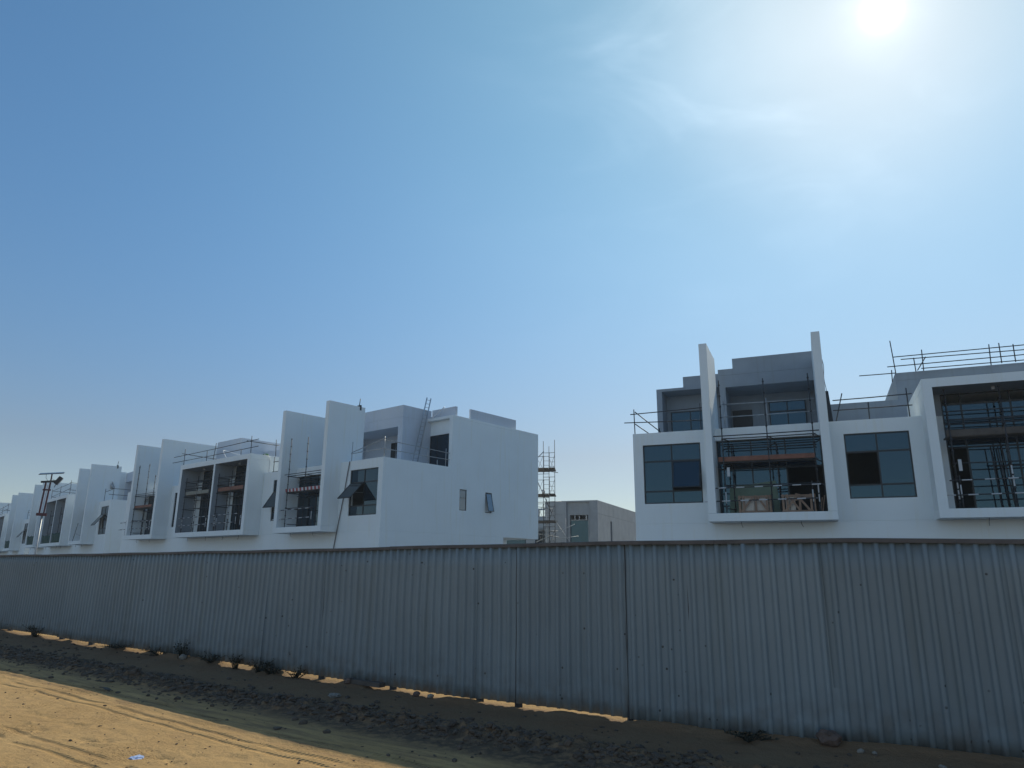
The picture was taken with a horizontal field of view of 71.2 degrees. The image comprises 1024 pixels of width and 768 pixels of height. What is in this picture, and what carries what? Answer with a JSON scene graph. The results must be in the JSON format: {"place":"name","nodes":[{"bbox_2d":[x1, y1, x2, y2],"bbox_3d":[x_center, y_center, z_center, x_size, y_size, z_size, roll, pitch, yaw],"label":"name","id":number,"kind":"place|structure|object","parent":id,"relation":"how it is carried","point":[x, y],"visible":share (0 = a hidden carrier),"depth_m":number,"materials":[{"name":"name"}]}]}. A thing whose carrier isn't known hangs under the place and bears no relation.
{"place":"outdoors","nodes":[
{"label":"outdoors","id":0,"kind":"place"},
{"bbox_2d":[5,540,9,547],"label":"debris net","id":1,"kind":"object","parent":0,"point":[7,544],"visible":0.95,"depth_m":102.27,"materials":[{"name":"fabric"}]},
{"bbox_2d":[26,536,33,544],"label":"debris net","id":2,"kind":"object","parent":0,"point":[30,540],"visible":0.99,"depth_m":90.00,"materials":[{"name":"green fabric"}]},
{"bbox_2d":[130,465,155,534],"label":"scaffold tower","id":3,"kind":"structure","parent":0,"point":[145,506],"depth_m":60.14,"materials":[{"name":"metal"}]},
{"bbox_2d":[284,437,320,526],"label":"scaffold tower","id":4,"kind":"structure","parent":0,"point":[312,489],"depth_m":45.83,"materials":[{"name":"metal"}]},
{"bbox_2d":[0,629,1023,767],"bbox_3d":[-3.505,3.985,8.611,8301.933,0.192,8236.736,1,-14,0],"label":"ground","id":5,"kind":"structure","parent":0,"point":[77,718],"depth_m":7.90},
{"bbox_2d":[0,493,33,554],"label":"townhouse terrace","id":6,"kind":"structure","parent":5,"relation":"on","point":[14,519],"depth_m":102.17,"materials":[{"name":"white paint"}]},
{"bbox_2d":[17,523,27,543],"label":"window","id":7,"kind":"structure","parent":6,"relation":"in","point":[26,525],"depth_m":99.81,"materials":[{"name":"black glass"}]},
{"bbox_2d":[23,624,44,636],"bbox_3d":[-11.816,6.105,17.740,0.518,0.312,0.573,1,-14,0],"label":"weed","id":8,"kind":"object","parent":5,"relation":"on","point":[33,631],"visible":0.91,"depth_m":17.67,"materials":[{"name":"green plant"}]},
{"bbox_2d":[34,472,64,553],"bbox_3d":[-24.388,7.731,37.033,1.187,6.502,1.000,8,-16,-27],"label":"light mast","id":9,"kind":"object","parent":5,"relation":"on","point":[58,480],"visible":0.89,"depth_m":37.44,"materials":[{"name":"grey metal"}]},
{"bbox_2d":[24,464,132,554],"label":"townhouse terrace","id":10,"kind":"structure","parent":5,"relation":"on","point":[92,512],"depth_m":75.96,"materials":[{"name":"white paint"}]},
{"bbox_2d":[42,535,50,543],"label":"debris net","id":11,"kind":"object","parent":10,"relation":"attached to","point":[46,539],"visible":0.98,"depth_m":83.73,"materials":[{"name":"fabric"}]},
{"bbox_2d":[51,532,60,542],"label":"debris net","id":12,"kind":"object","parent":10,"relation":"attached to","point":[55,537],"visible":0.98,"depth_m":80.25,"materials":[{"name":"green fabric"}]},
{"bbox_2d":[51,480,75,498],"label":"roof railing","id":13,"kind":"object","parent":10,"relation":"on","point":[60,490],"visible":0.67,"depth_m":84.21,"materials":[{"name":"metal"}]},
{"bbox_2d":[91,506,108,534],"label":"window","id":14,"kind":"structure","parent":10,"relation":"in","point":[104,512],"depth_m":71.53,"materials":[{"name":"black glass"}]},
{"bbox_2d":[104,486,126,499],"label":"roof railing","id":15,"kind":"object","parent":10,"relation":"on","point":[113,492],"visible":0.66,"depth_m":71.69,"materials":[{"name":"metal"}]},
{"bbox_2d":[102,643,133,648],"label":"weed","id":16,"kind":"object","parent":5,"relation":"on","point":[115,646],"visible":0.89,"depth_m":15.02,"materials":[{"name":"plant"}]},
{"bbox_2d":[127,754,143,759],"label":"litter","id":17,"kind":"object","parent":5,"relation":"on","point":[139,756],"visible":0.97,"depth_m":6.84,"materials":[{"name":"white plastic"}]},
{"bbox_2d":[140,646,165,655],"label":"weed","id":18,"kind":"object","parent":5,"relation":"on","point":[151,651],"visible":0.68,"depth_m":14.15,"materials":[{"name":"green plant"}]},
{"bbox_2d":[173,639,189,658],"bbox_3d":[-6.344,5.080,13.716,0.385,0.369,0.405,1,-14,0],"label":"weed","id":19,"kind":"object","parent":5,"relation":"on","point":[180,651],"visible":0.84,"depth_m":13.70,"materials":[{"name":"plant"}]},
{"bbox_2d":[179,654,186,659],"bbox_3d":[-6.238,5.180,13.546,0.142,0.126,0.145,7,-16,-16],"label":"rock","id":20,"kind":"object","parent":5,"relation":"on","point":[182,656],"visible":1,"depth_m":13.51,"materials":[{"name":"stone"}]},
{"bbox_2d":[194,651,224,662],"bbox_3d":[-5.506,5.011,13.110,0.626,0.223,0.688,1,-14,0],"label":"weed","id":21,"kind":"object","parent":5,"relation":"on","point":[213,659],"visible":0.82,"depth_m":13.07,"materials":[{"name":"plant"}]},
{"bbox_2d":[227,654,244,668],"bbox_3d":[-4.882,4.872,12.515,0.331,0.278,0.384,1,-14,0],"label":"weed","id":22,"kind":"object","parent":5,"relation":"on","point":[235,665],"visible":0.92,"depth_m":12.54,"materials":[{"name":"green plant"}]},
{"bbox_2d":[247,657,274,672],"bbox_3d":[-4.281,4.776,12.189,0.557,0.258,0.502,8,-16,-26],"label":"weed","id":23,"kind":"object","parent":5,"relation":"on","point":[255,666],"visible":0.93,"depth_m":12.11,"materials":[{"name":"green plant"}]},
{"bbox_2d":[257,664,282,674],"bbox_3d":[-4.018,4.766,11.921,0.519,0.167,0.545,1,-14,0],"label":"weed","id":24,"kind":"object","parent":5,"relation":"on","point":[271,671],"visible":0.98,"depth_m":11.89,"materials":[{"name":"plant"}]},
{"bbox_2d":[283,665,307,677],"bbox_3d":[-3.467,4.651,11.536,0.336,0.212,0.383,-5,-15,19],"label":"weed","id":25,"kind":"object","parent":5,"relation":"on","point":[298,674],"visible":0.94,"depth_m":11.50,"materials":[{"name":"plant"}]},
{"bbox_2d":[120,400,537,552],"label":"townhouse terrace","id":26,"kind":"structure","parent":5,"relation":"on","point":[480,487],"depth_m":48.33,"materials":[{"name":"white paint"}]},
{"bbox_2d":[121,520,151,533],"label":"guard rail","id":27,"kind":"object","parent":26,"relation":"on","point":[138,528],"visible":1,"depth_m":59.10,"materials":[{"name":"grey metal"}]},
{"bbox_2d":[144,496,154,534],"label":"window","id":28,"kind":"structure","parent":26,"relation":"in","point":[150,498],"depth_m":61.28,"materials":[{"name":"black glass"}]},
{"bbox_2d":[172,493,177,526],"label":"window","id":29,"kind":"structure","parent":26,"relation":"in","point":[176,493],"depth_m":58.06,"materials":[{"name":"black glass"}]},
{"bbox_2d":[180,476,211,532],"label":"scaffold tower","id":30,"kind":"structure","parent":26,"relation":"on","point":[196,493],"depth_m":54.53,"materials":[{"name":"metal"}]},
{"bbox_2d":[197,470,212,531],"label":"window","id":31,"kind":"structure","parent":26,"relation":"in","point":[207,474],"depth_m":55.66,"materials":[{"name":"black glass"}]},
{"bbox_2d":[178,511,237,529],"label":"guard rail","id":32,"kind":"object","parent":26,"relation":"on","point":[212,523],"visible":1,"depth_m":51.38,"materials":[{"name":"grey metal"}]},
{"bbox_2d":[174,438,278,464],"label":"roof railing","id":33,"kind":"object","parent":26,"relation":"on","point":[251,441],"visible":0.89,"depth_m":53.49,"materials":[{"name":"metal"}]},
{"bbox_2d":[213,470,245,530],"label":"scaffold tower","id":34,"kind":"structure","parent":26,"relation":"on","point":[233,489],"depth_m":51.44,"materials":[{"name":"metal"}]},
{"bbox_2d":[230,465,246,529],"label":"window","id":35,"kind":"structure","parent":26,"relation":"in","point":[240,470],"depth_m":52.59,"materials":[{"name":"black"}]},
{"bbox_2d":[262,480,276,520],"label":"window","id":36,"kind":"structure","parent":26,"relation":"in","point":[270,502],"depth_m":48.55,"materials":[{"name":"black glass"}]},
{"bbox_2d":[273,505,312,525],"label":"guard rail","id":37,"kind":"object","parent":26,"relation":"on","point":[311,507],"visible":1,"depth_m":44.69,"materials":[{"name":"grey metal"}]},
{"bbox_2d":[296,475,320,526],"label":"window","id":38,"kind":"structure","parent":26,"relation":"in","point":[308,500],"depth_m":46.64,"materials":[{"name":"black glass"}]},
{"bbox_2d":[333,461,349,547],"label":"cable","id":39,"kind":"object","parent":26,"relation":"attached to","point":[341,505],"visible":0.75,"depth_m":43.73,"materials":[{"name":"grey plastic"}]},
{"bbox_2d":[337,467,378,515],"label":"window","id":40,"kind":"structure","parent":26,"relation":"in","point":[369,476],"depth_m":42.76,"materials":[{"name":"black"}]},
{"bbox_2d":[390,443,396,458],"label":"door","id":41,"kind":"structure","parent":26,"relation":"in","point":[393,445],"depth_m":50.19,"materials":[{"name":"glass"}]},
{"bbox_2d":[351,437,449,465],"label":"roof railing","id":42,"kind":"object","parent":26,"relation":"on","point":[384,439],"visible":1,"depth_m":44.11,"materials":[{"name":"grey metal"}]},
{"bbox_2d":[412,398,430,461],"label":"ladder","id":43,"kind":"object","parent":26,"relation":"on","point":[422,430],"visible":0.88,"depth_m":47.70,"materials":[{"name":"metal"}]},
{"bbox_2d":[429,433,448,466],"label":"window","id":44,"kind":"structure","parent":26,"relation":"in","point":[438,442],"depth_m":47.81,"materials":[{"name":"black glass"}]},
{"bbox_2d":[459,489,465,510],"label":"window","id":45,"kind":"structure","parent":26,"relation":"in","point":[462,501],"depth_m":46.78,"materials":[{"name":"black"}]},
{"bbox_2d":[485,493,493,512],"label":"window","id":46,"kind":"structure","parent":26,"relation":"in","point":[488,495],"depth_m":48.50,"materials":[{"name":"black"}]},
{"bbox_2d":[328,693,341,697],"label":"litter","id":47,"kind":"object","parent":5,"relation":"on","point":[334,695],"visible":1,"depth_m":9.78,"materials":[{"name":"plastic"}]},
{"bbox_2d":[343,677,351,683],"bbox_3d":[-2.474,4.492,10.832,0.131,0.093,0.129,-2,-15,10],"label":"rock","id":48,"kind":"object","parent":5,"relation":"on","point":[347,680],"visible":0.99,"depth_m":10.78,"materials":[{"name":"stone"}]},
{"bbox_2d":[345,678,384,687],"bbox_3d":[-2.203,4.463,10.689,0.760,0.060,0.120,-10,-18,36],"label":"timber","id":49,"kind":"object","parent":5,"relation":"on","point":[370,683],"visible":0.86,"depth_m":10.60,"materials":[{"name":"grey wood"}]},
{"bbox_2d":[413,691,419,696],"bbox_3d":[-1.339,4.341,10.022,0.110,0.074,0.106,-12,-15,-21],"label":"rock","id":50,"kind":"object","parent":5,"relation":"on","point":[416,693],"visible":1,"depth_m":9.98,"materials":[{"name":"stone"}]},
{"bbox_2d":[0,635,879,767],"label":"rubble","id":51,"kind":"object","parent":5,"relation":"on","point":[611,748],"visible":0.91,"depth_m":8.59,"materials":[{"name":"soil"}]},
{"bbox_2d":[0,538,1023,758],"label":"hoarding fence","id":52,"kind":"object","parent":5,"relation":"on","point":[911,641],"visible":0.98,"depth_m":8.56,"materials":[{"name":"metal"}]},
{"bbox_2d":[538,440,557,542],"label":"frame scaffold","id":53,"kind":"object","parent":5,"relation":"on","point":[549,469],"visible":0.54,"depth_m":56.63,"materials":[{"name":"metal"}]},
{"bbox_2d":[537,499,577,542],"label":"tube stack","id":54,"kind":"object","parent":5,"relation":"on","point":[557,524],"visible":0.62,"depth_m":56.14,"materials":[{"name":"grey metal"}]},
{"bbox_2d":[507,500,635,543],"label":"grey house","id":55,"kind":"structure","parent":5,"relation":"on","point":[594,520],"depth_m":66.53,"materials":[{"name":"concrete"}]},
{"bbox_2d":[570,515,587,541],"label":"window","id":56,"kind":"structure","parent":55,"relation":"in","point":[580,529],"depth_m":65.82,"materials":[{"name":"teal"}]},
{"bbox_2d":[722,728,778,742],"bbox_3d":[2.474,3.647,7.402,0.470,0.131,0.459,11,-18,-35],"label":"weed","id":57,"kind":"object","parent":5,"relation":"on","point":[748,738],"visible":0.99,"depth_m":7.40,"materials":[{"name":"plant"}]},
{"bbox_2d":[633,331,1023,540],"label":"townhouse terrace","id":58,"kind":"structure","parent":5,"relation":"on","point":[888,472],"depth_m":31.35,"materials":[{"name":"white paint"}]},
{"bbox_2d":[625,403,702,433],"bbox_3d":[7.490,1.852,34.758,3.772,1.300,1.521,-6,-16,22],"label":"roof railing","id":59,"kind":"object","parent":58,"relation":"on","point":[700,420],"visible":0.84,"depth_m":34.33,"materials":[{"name":"metal"}]},
{"bbox_2d":[643,443,702,503],"bbox_3d":[7.392,4.121,33.110,2.670,2.760,0.504,-6,-16,22],"label":"window","id":60,"kind":"structure","parent":58,"relation":"in","point":[667,467],"depth_m":33.28,"materials":[{"name":"blue glass"}]},
{"bbox_2d":[671,410,702,431],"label":"window","id":61,"kind":"structure","parent":58,"relation":"in","point":[684,415],"depth_m":40.35,"materials":[{"name":"blue glass"}]},
{"bbox_2d":[732,410,752,427],"bbox_3d":[12.243,2.351,37.823,1.000,1.950,0.090,-6,-16,22],"label":"door","id":62,"kind":"structure","parent":58,"relation":"in","point":[744,421],"depth_m":37.91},
{"bbox_2d":[730,481,780,512],"bbox_3d":[10.764,5.053,31.741,2.170,1.470,0.120,-6,-16,22],"label":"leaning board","id":63,"kind":"object","parent":58,"relation":"on","point":[756,491],"visible":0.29,"depth_m":31.81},
{"bbox_2d":[738,495,772,512],"bbox_3d":[10.575,5.233,31.088,1.380,0.750,0.462,-6,-16,22],"label":"crate","id":64,"kind":"object","parent":58,"relation":"on","point":[760,506],"visible":0.83,"depth_m":30.96,"materials":[{"name":"wood"}]},
{"bbox_2d":[704,481,822,512],"bbox_3d":[10.674,4.841,30.507,4.830,1.280,0.101,-6,-16,22],"label":"guard rail","id":65,"kind":"object","parent":58,"relation":"on","point":[726,500],"visible":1,"depth_m":30.43,"materials":[{"name":"grey metal"}]},
{"bbox_2d":[721,398,814,427],"bbox_3d":[11.821,1.376,33.167,4.200,1.500,0.049,-6,-16,22],"label":"roof railing","id":66,"kind":"object","parent":58,"relation":"on","point":[723,404],"visible":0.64,"depth_m":33.24,"materials":[{"name":"metal"}]},
{"bbox_2d":[713,373,827,512],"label":"scaffold tower","id":67,"kind":"structure","parent":58,"relation":"on","point":[733,460],"depth_m":31.17,"materials":[{"name":"metal"}]},
{"bbox_2d":[716,436,827,512],"bbox_3d":[11.474,4.111,31.810,4.440,3.360,0.070,-6,-16,22],"label":"window","id":68,"kind":"structure","parent":58,"relation":"in","point":[759,475],"depth_m":32.05,"materials":[{"name":"black metal"}]},
{"bbox_2d":[768,400,807,424],"bbox_3d":[14.316,1.970,37.014,1.800,2.280,0.070,-6,-16,22],"label":"window","id":69,"kind":"structure","parent":58,"relation":"in","point":[795,405],"depth_m":37.13,"materials":[{"name":"blue glass"}]},
{"bbox_2d":[781,493,816,511],"bbox_3d":[12.202,5.058,30.414,1.360,0.810,0.488,-6,-16,22],"label":"crate","id":70,"kind":"object","parent":58,"relation":"on","point":[791,505],"visible":0.72,"depth_m":30.28,"materials":[{"name":"brown wood"}]},
{"bbox_2d":[825,391,832,421],"bbox_3d":[14.155,1.048,32.017,0.220,1.607,0.435,-3,-15,13],"label":"leaning board","id":71,"kind":"object","parent":58,"relation":"on","point":[830,418],"visible":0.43,"depth_m":31.97,"materials":[{"name":"wood"}]},
{"bbox_2d":[832,388,911,420],"bbox_3d":[15.504,0.914,30.795,3.101,1.288,0.248,-6,-16,22],"label":"roof railing","id":72,"kind":"object","parent":58,"relation":"on","point":[868,408],"visible":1,"depth_m":30.81,"materials":[{"name":"metal"}]},
{"bbox_2d":[843,431,916,498],"bbox_3d":[15.432,3.404,30.055,2.490,2.760,0.070,-6,-16,22],"label":"window","id":73,"kind":"structure","parent":58,"relation":"in","point":[893,449],"depth_m":29.94,"materials":[{"name":"blue glass"}]},
{"bbox_2d":[859,341,1023,381],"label":"roof railing","id":74,"kind":"object","parent":58,"relation":"on","point":[989,352],"visible":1,"depth_m":34.95,"materials":[{"name":"metal"}]},
{"bbox_2d":[939,389,1023,507],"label":"window","id":75,"kind":"structure","parent":58,"relation":"in","point":[974,454],"depth_m":28.85,"materials":[{"name":"black"}]},
{"bbox_2d":[942,385,1023,507],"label":"scaffold tower","id":76,"kind":"structure","parent":58,"relation":"on","point":[1004,431],"depth_m":28.12,"materials":[{"name":"metal"}]},
{"bbox_2d":[947,475,1023,507],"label":"guard rail","id":77,"kind":"object","parent":58,"relation":"on","point":[961,494],"visible":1,"depth_m":27.52,"materials":[{"name":"grey metal"}]},
{"bbox_2d":[815,729,841,746],"bbox_3d":[3.229,3.589,7.254,0.239,0.160,0.239,2,-15,-7],"label":"rock","id":78,"kind":"object","parent":5,"relation":"on","point":[826,737],"visible":1,"depth_m":7.19,"materials":[{"name":"stone"}]},
{"bbox_2d":[857,748,863,753],"bbox_3d":[3.405,3.586,6.982,0.069,0.055,0.065,-11,-19,38],"label":"rock","id":79,"kind":"object","parent":5,"relation":"on","point":[860,751],"visible":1,"depth_m":6.96,"materials":[{"name":"stone"}]},
{"bbox_2d":[0,0,1023,515],"label":"sky","id":80,"kind":"structure","parent":0,"point":[219,219],"materials":[{"name":"blue"}]}
]}

